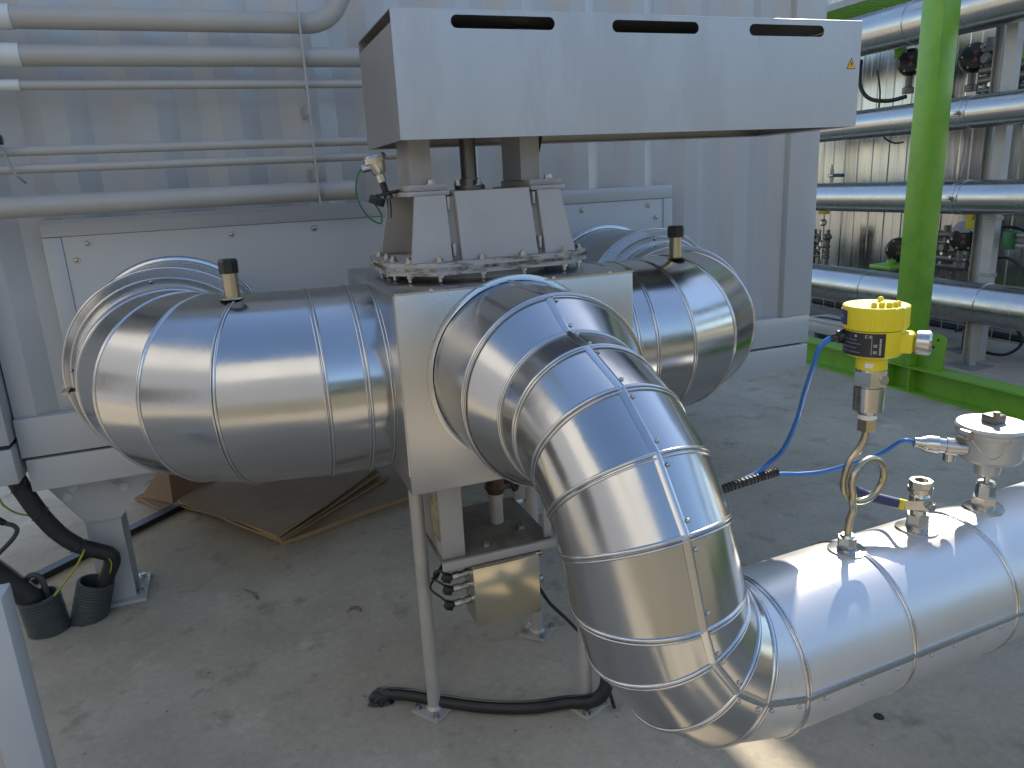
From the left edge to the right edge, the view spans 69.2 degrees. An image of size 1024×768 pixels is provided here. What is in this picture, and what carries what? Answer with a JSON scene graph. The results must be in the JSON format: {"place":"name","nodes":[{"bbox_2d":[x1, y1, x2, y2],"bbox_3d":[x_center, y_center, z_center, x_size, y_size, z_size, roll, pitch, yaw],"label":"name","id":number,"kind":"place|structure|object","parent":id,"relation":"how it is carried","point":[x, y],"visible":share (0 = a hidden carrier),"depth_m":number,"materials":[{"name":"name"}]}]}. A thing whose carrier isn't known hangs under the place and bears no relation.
{"place":"outdoors","nodes":[
{"label":"outdoors","id":0,"kind":"place"},
{"bbox_2d":[147,472,156,481],"bbox_3d":[-2.170,0.264,4.402,0.220,0.589,0.220,-8,16,-19],"label":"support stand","id":1,"kind":"object","parent":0,"point":[152,476],"visible":0.06,"depth_m":4.40,"materials":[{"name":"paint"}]},
{"bbox_2d":[0,306,1023,767],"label":"pavement","id":2,"kind":"structure","parent":0,"point":[200,658],"depth_m":2.69,"materials":[{"name":"concrete"}]},
{"bbox_2d":[0,583,56,767],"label":"steel post","id":3,"kind":"object","parent":2,"relation":"on","point":[25,741],"visible":1,"depth_m":1.69,"materials":[{"name":"metal"}]},
{"bbox_2d":[16,585,70,639],"bbox_3d":[-1.818,0.897,2.890,0.162,0.181,0.150,-8,16,-19],"label":"floor conduit","id":4,"kind":"object","parent":2,"relation":"on","point":[49,617],"visible":0.89,"depth_m":2.84,"materials":[{"name":"grey plastic"}]},
{"bbox_2d":[0,559,46,604],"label":"supply hose","id":5,"kind":"object","parent":4,"relation":"attached to","point":[25,591],"visible":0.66,"depth_m":2.81,"materials":[{"name":"black rubber"}]},
{"bbox_2d":[25,572,51,597],"bbox_3d":[-1.843,0.798,2.883,0.088,0.150,0.022,-8,16,-19],"label":"cable loop","id":6,"kind":"object","parent":4,"relation":"in","point":[39,577],"visible":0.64,"depth_m":2.87,"materials":[{"name":"grey plastic"}]},
{"bbox_2d":[70,573,114,626],"bbox_3d":[-1.677,0.869,2.966,0.183,0.210,0.136,-8,16,-19],"label":"floor conduit","id":7,"kind":"object","parent":2,"relation":"on","point":[91,604],"visible":0.91,"depth_m":2.92,"materials":[{"name":"grey plastic"}]},
{"bbox_2d":[48,472,152,607],"bbox_3d":[-1.626,0.601,3.067,0.435,0.589,0.280,-8,16,-19],"label":"support stand","id":8,"kind":"object","parent":2,"relation":"on","point":[99,508],"visible":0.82,"depth_m":2.97,"materials":[{"name":"paint"}]},
{"bbox_2d":[0,0,827,491],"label":"shipping container","id":9,"kind":"object","parent":8,"relation":"on","point":[744,208],"visible":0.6,"depth_m":2.77,"materials":[{"name":"metal"}]},
{"bbox_2d":[0,362,27,486],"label":"plant cabinet","id":10,"kind":"object","parent":9,"relation":"attached to","point":[13,469],"visible":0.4,"depth_m":2.62,"materials":[{"name":"metal"}]},
{"bbox_2d":[0,498,27,515],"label":"earth cable","id":11,"kind":"object","parent":10,"relation":"hanging from","point":[7,508],"visible":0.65,"depth_m":2.89,"materials":[{"name":"plastic"}]},
{"bbox_2d":[0,517,19,554],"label":"sensor lead","id":12,"kind":"object","parent":11,"relation":"hanging from","point":[10,541],"visible":1,"depth_m":2.90,"materials":[{"name":"grey plastic"}]},
{"bbox_2d":[8,474,120,603],"bbox_3d":[-1.716,0.584,2.861,0.330,0.655,0.093,-8,16,-19],"label":"supply hose","id":13,"kind":"object","parent":10,"relation":"attached to","point":[48,523],"visible":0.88,"depth_m":2.83,"materials":[{"name":"black rubber"}]},
{"bbox_2d":[54,549,84,595],"bbox_3d":[-1.718,0.767,2.863,0.174,0.249,0.028,-6,16,-13],"label":"earth cable","id":14,"kind":"object","parent":13,"relation":"attached to","point":[70,574],"visible":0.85,"depth_m":2.85,"materials":[{"name":"plastic"}]},
{"bbox_2d":[295,0,320,203],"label":"pipe bracket","id":15,"kind":"object","parent":9,"relation":"attached to","point":[306,113],"visible":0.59,"depth_m":2.59,"materials":[{"name":"grey metal"}]},
{"bbox_2d":[0,0,349,33],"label":"wall pipe","id":16,"kind":"object","parent":15,"relation":"attached to","point":[328,14],"depth_m":2.39,"materials":[{"name":"white metal"}]},
{"bbox_2d":[0,180,357,218],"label":"wall pipe","id":17,"kind":"object","parent":15,"relation":"attached to","point":[29,206],"depth_m":2.51,"materials":[{"name":"white metal"}]},
{"bbox_2d":[0,42,359,67],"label":"wall pipe","id":18,"kind":"object","parent":15,"relation":"attached to","point":[15,55],"depth_m":2.41,"materials":[{"name":"white metal"}]},
{"bbox_2d":[0,79,361,90],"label":"wall pipe","id":19,"kind":"object","parent":15,"relation":"attached to","point":[12,85],"depth_m":2.44,"materials":[{"name":"white metal"}]},
{"bbox_2d":[0,137,367,156],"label":"wall pipe","id":20,"kind":"object","parent":15,"relation":"attached to","point":[152,147],"depth_m":2.49,"materials":[{"name":"white metal"}]},
{"bbox_2d":[0,135,26,183],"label":"instrument hose","id":21,"kind":"object","parent":20,"relation":"hanging from","point":[8,161],"visible":1,"depth_m":2.30,"materials":[{"name":"grey metal"}]},
{"bbox_2d":[0,151,396,174],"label":"wall pipe","id":22,"kind":"object","parent":15,"relation":"attached to","point":[145,164],"depth_m":2.51,"materials":[{"name":"white metal"}]},
{"bbox_2d":[30,502,185,584],"bbox_3d":[-1.958,0.766,3.587,0.057,0.030,1.004,4,17,24],"label":"cable duct","id":23,"kind":"object","parent":2,"relation":"on","point":[58,566],"depth_m":3.69,"materials":[{"name":"grey metal"}]},
{"bbox_2d":[134,493,177,509],"bbox_3d":[-1.873,0.594,4.205,0.384,0.020,0.493,2,16,18],"label":"cardboard sheet","id":24,"kind":"object","parent":2,"relation":"on","point":[157,504],"visible":0.12,"depth_m":4.01,"materials":[{"name":"brown cardboard"}]},
{"bbox_2d":[142,472,212,502],"bbox_3d":[-1.837,0.522,4.131,0.314,0.142,0.323,6,17,28],"label":"cardboard flap","id":25,"kind":"object","parent":24,"relation":"on","point":[169,488],"visible":0.46,"depth_m":4.04,"materials":[{"name":"brown cardboard"}]},
{"bbox_2d":[243,589,257,599],"bbox_3d":[-1.079,0.869,3.083,0.122,0.010,0.019,12,21,43],"label":"dry twig","id":26,"kind":"object","parent":2,"relation":"on","point":[254,594],"visible":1,"depth_m":3.08,"materials":[{"name":"plant"}]},
{"bbox_2d":[278,466,408,545],"bbox_3d":[-0.858,0.562,4.123,1.096,0.027,0.896,-12,18,-30],"label":"cardboard sheet","id":27,"kind":"object","parent":2,"relation":"on","point":[392,490],"visible":0.27,"depth_m":3.84,"materials":[{"name":"brown cardboard"}]},
{"bbox_2d":[180,475,387,541],"bbox_3d":[-1.247,0.568,4.118,1.035,0.016,0.905,8,19,34],"label":"cardboard sheet","id":28,"kind":"object","parent":27,"relation":"on","point":[376,481],"visible":0.14,"depth_m":3.89,"materials":[{"name":"brown cardboard"}]},
{"bbox_2d":[178,470,380,539],"bbox_3d":[-1.269,0.556,4.103,0.887,0.020,1.058,4,17,24],"label":"cardboard sheet","id":29,"kind":"object","parent":28,"relation":"on","point":[365,480],"visible":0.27,"depth_m":3.76,"materials":[{"name":"brown cardboard"}]},
{"bbox_2d":[177,468,376,538],"bbox_3d":[-1.279,0.537,4.097,0.852,0.029,1.149,3,16,21],"label":"cardboard sheet","id":30,"kind":"object","parent":29,"relation":"on","point":[276,509],"visible":0.56,"depth_m":3.88,"materials":[{"name":"brown cardboard"}]},
{"bbox_2d":[346,606,361,612],"bbox_3d":[-0.622,0.885,2.924,0.061,0.018,0.027,-6,15,-9],"label":"dry leaf","id":31,"kind":"object","parent":2,"relation":"on","point":[355,607],"visible":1,"depth_m":2.92,"materials":[{"name":"plant"}]},
{"bbox_2d":[347,262,633,724],"bbox_3d":[-0.075,0.319,2.337,0.646,1.363,0.708,-8,16,-19],"label":"insulated box","id":32,"kind":"object","parent":2,"relation":"on","point":[433,455],"visible":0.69,"depth_m":1.90,"materials":[{"name":"silver metal"}]},
{"bbox_2d":[60,256,397,484],"bbox_3d":[-0.910,-0.061,2.273,0.879,0.674,1.186,-8,16,-19],"label":"insulated duct","id":33,"kind":"object","parent":32,"relation":"attached to","point":[194,369],"visible":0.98,"depth_m":1.87,"materials":[{"name":"metal"}]},
{"bbox_2d":[423,483,556,571],"bbox_3d":[-0.093,0.321,2.309,0.390,0.316,0.358,-8,16,-19],"label":"support tray","id":34,"kind":"object","parent":32,"relation":"hanging from","point":[458,536],"visible":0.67,"depth_m":2.23,"materials":[{"name":"metal"}]},
{"bbox_2d":[429,550,543,627],"bbox_3d":[-0.073,0.601,2.231,0.348,0.196,0.143,-5,15,-7],"label":"junction box","id":35,"kind":"object","parent":34,"relation":"attached to","point":[503,589],"visible":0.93,"depth_m":2.19,"materials":[{"name":"beige metal"}]},
{"bbox_2d":[484,478,510,523],"bbox_3d":[-0.050,0.298,2.341,0.081,0.292,0.072,-8,16,-19],"label":"drain valve","id":36,"kind":"object","parent":34,"relation":"on","point":[495,489],"visible":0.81,"depth_m":2.34,"materials":[{"name":"white plastic"}]},
{"bbox_2d":[509,481,519,491],"bbox_3d":[-0.003,0.242,2.400,0.067,0.230,0.017,-8,16,-19],"label":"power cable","id":37,"kind":"object","parent":32,"relation":"hanging from","point":[514,487],"visible":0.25,"depth_m":2.42,"materials":[{"name":"black rubber"}]},
{"bbox_2d":[540,586,615,708],"bbox_3d":[0.216,0.796,2.345,0.260,0.396,0.109,4,17,25],"label":"signal cable","id":38,"kind":"object","parent":32,"relation":"attached to","point":[559,612],"visible":0.45,"depth_m":2.37,"materials":[{"name":"black rubber"}]},
{"bbox_2d":[358,6,862,282],"bbox_3d":[0.291,-0.704,2.221,1.448,0.646,0.475,-8,16,-19],"label":"damper actuator","id":39,"kind":"object","parent":32,"relation":"on","point":[514,84],"visible":1,"depth_m":1.97,"materials":[{"name":"metal"}]},
{"bbox_2d":[355,152,399,223],"bbox_3d":[-0.362,-0.523,1.988,0.115,0.188,0.064,-8,16,-19],"label":"temperature sensor","id":40,"kind":"object","parent":39,"relation":"attached to","point":[374,164],"visible":1,"depth_m":1.98,"materials":[{"name":"metal"}]},
{"bbox_2d":[539,136,541,151],"bbox_3d":[0.074,-0.627,2.205,0.044,0.242,0.022,-8,16,-19],"label":"power cable","id":41,"kind":"object","parent":39,"relation":"hanging from","point":[540,139],"visible":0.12,"depth_m":2.18,"materials":[{"name":"black rubber"}]},
{"bbox_2d":[572,224,754,405],"bbox_3d":[0.503,-0.272,2.779,0.904,0.664,1.181,-8,16,-19],"label":"insulated duct","id":42,"kind":"object","parent":32,"relation":"attached to","point":[693,320],"visible":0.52,"depth_m":2.29,"materials":[{"name":"metal"}]},
{"bbox_2d":[427,274,1023,748],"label":"insulated duct","id":43,"kind":"object","parent":32,"relation":"attached to","point":[565,402],"visible":0.99,"depth_m":1.43,"materials":[{"name":"metal"}]},
{"bbox_2d":[721,467,779,493],"bbox_3d":[0.442,0.290,1.774,0.498,0.087,0.058,-11,17,-27],"label":"cable sleeve","id":44,"kind":"object","parent":43,"relation":"attached to","point":[728,487],"visible":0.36,"depth_m":1.83,"materials":[{"name":"black plastic"}]},
{"bbox_2d":[738,336,830,479],"bbox_3d":[0.637,0.070,1.694,0.097,0.412,0.250,-8,16,-19],"label":"signal cable","id":45,"kind":"object","parent":44,"relation":"attached to","point":[815,359],"visible":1,"depth_m":1.67,"materials":[{"name":"blue plastic"}]},
{"bbox_2d":[827,296,932,558],"bbox_3d":[0.754,0.100,1.548,0.152,0.553,0.157,-8,16,-19],"label":"pressure transmitter","id":46,"kind":"object","parent":43,"relation":"on","point":[873,336],"visible":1,"depth_m":1.50,"materials":[{"name":"metal"}]},
{"bbox_2d":[856,476,938,537],"bbox_3d":[0.873,0.281,1.680,0.197,0.125,0.092,-5,15,-9],"label":"ball valve","id":47,"kind":"object","parent":43,"relation":"on","point":[917,506],"visible":0.91,"depth_m":1.67,"materials":[{"name":"metal"}]},
{"bbox_2d":[912,411,1023,515],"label":"temperature transmitter","id":48,"kind":"object","parent":43,"relation":"attached to","point":[988,445],"visible":1,"depth_m":1.72,"materials":[{"name":"metal"}]},
{"bbox_2d":[779,438,914,475],"bbox_3d":[0.772,0.179,1.829,0.387,0.121,0.075,-1,15,9],"label":"signal cable","id":49,"kind":"object","parent":48,"relation":"attached to","point":[879,453],"visible":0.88,"depth_m":1.86,"materials":[{"name":"blue plastic"}]},
{"bbox_2d":[368,677,612,714],"bbox_3d":[-0.085,0.814,2.309,0.791,0.488,0.134,-2,15,5],"label":"cable bundle","id":50,"kind":"object","parent":2,"relation":"on","point":[384,695],"visible":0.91,"depth_m":2.30,"materials":[{"name":"black rubber"}]},
{"bbox_2d":[813,229,831,264],"bbox_3d":[3.335,-1.507,8.162,0.140,0.376,0.360,-8,16,-19],"label":"pipe manifold","id":51,"kind":"object","parent":2,"relation":"on","point":[827,238],"visible":0.44,"depth_m":8.07,"materials":[{"name":"metal"}]},
{"bbox_2d":[873,713,884,719],"bbox_3d":[1.099,0.992,2.223,0.032,0.009,0.031,-8,16,-19],"label":"moss clump","id":52,"kind":"object","parent":2,"relation":"on","point":[878,716],"visible":1,"depth_m":2.22,"materials":[{"name":"green plant"}]},
{"bbox_2d":[803,0,1023,420],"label":"green steel frame","id":53,"kind":"object","parent":2,"relation":"on","point":[930,376],"visible":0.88,"depth_m":5.00,"materials":[{"name":"paint"}]},
{"bbox_2d":[810,296,1023,344],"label":"wire tray","id":54,"kind":"object","parent":2,"relation":"on","point":[1010,337],"visible":0.32,"depth_m":6.66,"materials":[{"name":"metal"}]},
{"bbox_2d":[810,0,1023,335],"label":"corrugated metal wall","id":55,"kind":"structure","parent":2,"relation":"on","point":[860,240],"depth_m":7.55,"materials":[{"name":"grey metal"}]},
{"bbox_2d":[827,0,911,19],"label":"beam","id":56,"kind":"structure","parent":55,"relation":"attached to","point":[844,9],"depth_m":7.21,"materials":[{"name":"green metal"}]},
{"bbox_2d":[935,225,970,279],"bbox_3d":[3.950,-1.192,6.717,0.140,0.470,0.450,-8,16,-19],"label":"pipe manifold","id":57,"kind":"object","parent":55,"relation":"attached to","point":[945,259],"visible":0.45,"depth_m":6.72,"materials":[{"name":"metal"}]},
{"bbox_2d":[885,237,901,272],"bbox_3d":[3.701,-1.218,7.123,0.230,0.377,0.228,5,17,27],"label":"valve actuator","id":58,"kind":"object","parent":57,"relation":"attached to","point":[893,249],"visible":0.46,"depth_m":7.04,"materials":[{"name":"black plastic"}]},
{"bbox_2d":[949,221,973,267],"bbox_3d":[3.929,-1.218,6.484,0.210,0.402,0.227,5,17,27],"label":"valve actuator","id":59,"kind":"object","parent":57,"relation":"attached to","point":[960,238],"visible":0.78,"depth_m":6.41,"materials":[{"name":"black plastic"}]},
{"bbox_2d":[944,323,992,370],"bbox_3d":[3.630,-0.310,5.875,0.240,0.345,0.240,-8,16,-19],"label":"rack post","id":60,"kind":"object","parent":2,"relation":"on","point":[968,362],"visible":0.86,"depth_m":5.87,"materials":[{"name":"grey metal"}]},
{"bbox_2d":[811,263,1023,331],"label":"clad pipe","id":61,"kind":"object","parent":60,"relation":"on","point":[989,304],"visible":0.42,"depth_m":5.90,"materials":[{"name":"silver metal"}]},
{"bbox_2d":[869,259,899,269],"bbox_3d":[3.453,-1.099,6.782,0.250,0.075,0.230,-8,16,-19],"label":"green manifold","id":62,"kind":"object","parent":61,"relation":"attached to","point":[890,264],"visible":0.81,"depth_m":6.73,"materials":[{"name":"paint"}]},
{"bbox_2d":[946,25,1006,353],"bbox_3d":[3.829,-1.776,5.969,0.240,3.100,0.240,-8,16,-19],"label":"rack post","id":63,"kind":"object","parent":2,"relation":"on","point":[995,82],"visible":0.34,"depth_m":5.96,"materials":[{"name":"grey metal"}]},
{"bbox_2d":[965,214,974,228],"bbox_3d":[3.851,-1.363,6.199,0.080,0.140,0.130,-8,16,-19],"label":"yellow handle","id":64,"kind":"object","parent":63,"relation":"hanging from","point":[970,220],"visible":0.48,"depth_m":6.20,"materials":[{"name":"yellow plastic"}]},
{"bbox_2d":[952,60,1023,97],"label":"rack cable","id":65,"kind":"object","parent":63,"relation":"attached to","point":[1021,79],"visible":0.09,"depth_m":5.64,"materials":[{"name":"black rubber"}]},
{"bbox_2d":[976,21,1023,360],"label":"rack post","id":66,"kind":"object","parent":2,"relation":"on","point":[1011,66],"visible":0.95,"depth_m":5.67,"materials":[{"name":"grey metal"}]},
{"bbox_2d":[816,179,1023,215],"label":"clad pipe","id":67,"kind":"object","parent":66,"relation":"attached to","point":[988,197],"visible":0.38,"depth_m":5.81,"materials":[{"name":"metal"}]},
{"bbox_2d":[818,211,829,263],"bbox_3d":[3.179,-1.524,7.599,0.070,0.580,0.100,-8,16,-19],"label":"gauge pipe","id":68,"kind":"object","parent":67,"relation":"attached to","point":[823,222],"visible":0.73,"depth_m":7.58,"materials":[{"name":"metal"}]},
{"bbox_2d":[828,165,844,182],"bbox_3d":[3.119,-2.014,7.164,0.067,0.200,0.248,-4,15,-4],"label":"ball valve","id":69,"kind":"object","parent":67,"relation":"attached to","point":[831,174],"visible":0.91,"depth_m":7.22,"materials":[{"name":"metal"}]},
{"bbox_2d":[820,89,1023,141],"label":"clad pipe","id":70,"kind":"object","parent":66,"relation":"attached to","point":[995,109],"visible":0.43,"depth_m":5.64,"materials":[{"name":"metal"}]},
{"bbox_2d":[846,0,1023,56],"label":"clad pipe","id":71,"kind":"object","parent":66,"relation":"attached to","point":[892,28],"visible":0.17,"depth_m":5.84,"materials":[{"name":"silver metal"}]},
{"bbox_2d":[858,59,906,102],"bbox_3d":[3.344,-2.753,6.724,0.064,0.408,0.485,-13,18,-31],"label":"rack cable","id":72,"kind":"object","parent":71,"relation":"hanging from","point":[868,97],"visible":0.92,"depth_m":6.82,"materials":[{"name":"black rubber"}]},
{"bbox_2d":[877,70,903,143],"bbox_3d":[3.378,-2.481,6.639,0.016,0.655,0.358,-8,16,-19],"label":"rack cable","id":73,"kind":"object","parent":72,"relation":"hanging from","point":[885,138],"visible":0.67,"depth_m":6.71,"materials":[{"name":"black rubber"}]},
{"bbox_2d":[954,325,1023,355],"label":"rack cable","id":74,"kind":"object","parent":66,"relation":"attached to","point":[1018,347],"visible":0.58,"depth_m":5.92,"materials":[{"name":"black rubber"}]},
{"bbox_2d":[997,256,1023,273],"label":"rack cable","id":75,"kind":"object","parent":66,"relation":"attached to","point":[1013,261],"visible":0.93,"depth_m":5.78,"materials":[{"name":"black rubber"}]},
{"bbox_2d":[1001,230,1023,249],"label":"green manifold","id":76,"kind":"object","parent":66,"relation":"attached to","point":[1011,239],"visible":1,"depth_m":5.71,"materials":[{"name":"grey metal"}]},
{"bbox_2d":[1001,225,1023,231],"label":"rack cable","id":77,"kind":"object","parent":76,"relation":"attached to","point":[1012,227],"visible":0.87,"depth_m":5.80,"materials":[{"name":"black rubber"}]},
{"bbox_2d":[517,492,541,514],"bbox_3d":[0.120,0.333,3.719,0.220,0.589,0.220,-8,16,-19],"label":"support stand","id":78,"kind":"object","parent":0,"point":[522,502],"visible":0.04,"depth_m":3.72,"materials":[{"name":"paint"}]},
{"bbox_2d":[808,314,843,343],"bbox_3d":[2.955,-0.483,6.780,0.260,0.268,0.511,-8,16,-19],"label":"pipe","id":79,"kind":"object","parent":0,"point":[822,326],"visible":0.48,"depth_m":6.78,"materials":[{"name":"metal"}]},
{"bbox_2d":[897,48,917,93],"bbox_3d":[3.605,-2.832,6.721,0.230,0.377,0.228,5,17,27],"label":"valve actuator","id":80,"kind":"object","parent":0,"point":[907,63],"visible":0.83,"depth_m":6.64,"materials":[{"name":"black plastic"}]},
{"bbox_2d":[894,47,906,58],"bbox_3d":[3.495,-3.042,6.677,0.200,0.200,0.500,-8,16,-19],"label":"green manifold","id":81,"kind":"object","parent":80,"relation":"attached to","point":[898,53],"visible":0.2,"depth_m":6.66,"materials":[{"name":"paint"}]},
{"bbox_3d":[4.110,-2.525,5.769,0.200,0.420,0.240,-8,16,-19],"label":"green manifold","id":82,"kind":"object","parent":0,"visible":0},
{"bbox_2d":[977,37,1023,93],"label":"pipe manifold","id":83,"kind":"object","parent":82,"relation":"attached to","point":[986,59],"visible":0.34,"depth_m":6.18,"materials":[{"name":"metal"}]},
{"bbox_2d":[958,42,984,91],"bbox_3d":[3.960,-2.718,6.371,0.240,0.387,0.228,5,17,27],"label":"valve actuator","id":84,"kind":"object","parent":83,"relation":"attached to","point":[970,64],"visible":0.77,"depth_m":6.30,"materials":[{"name":"black plastic"}]}
]}

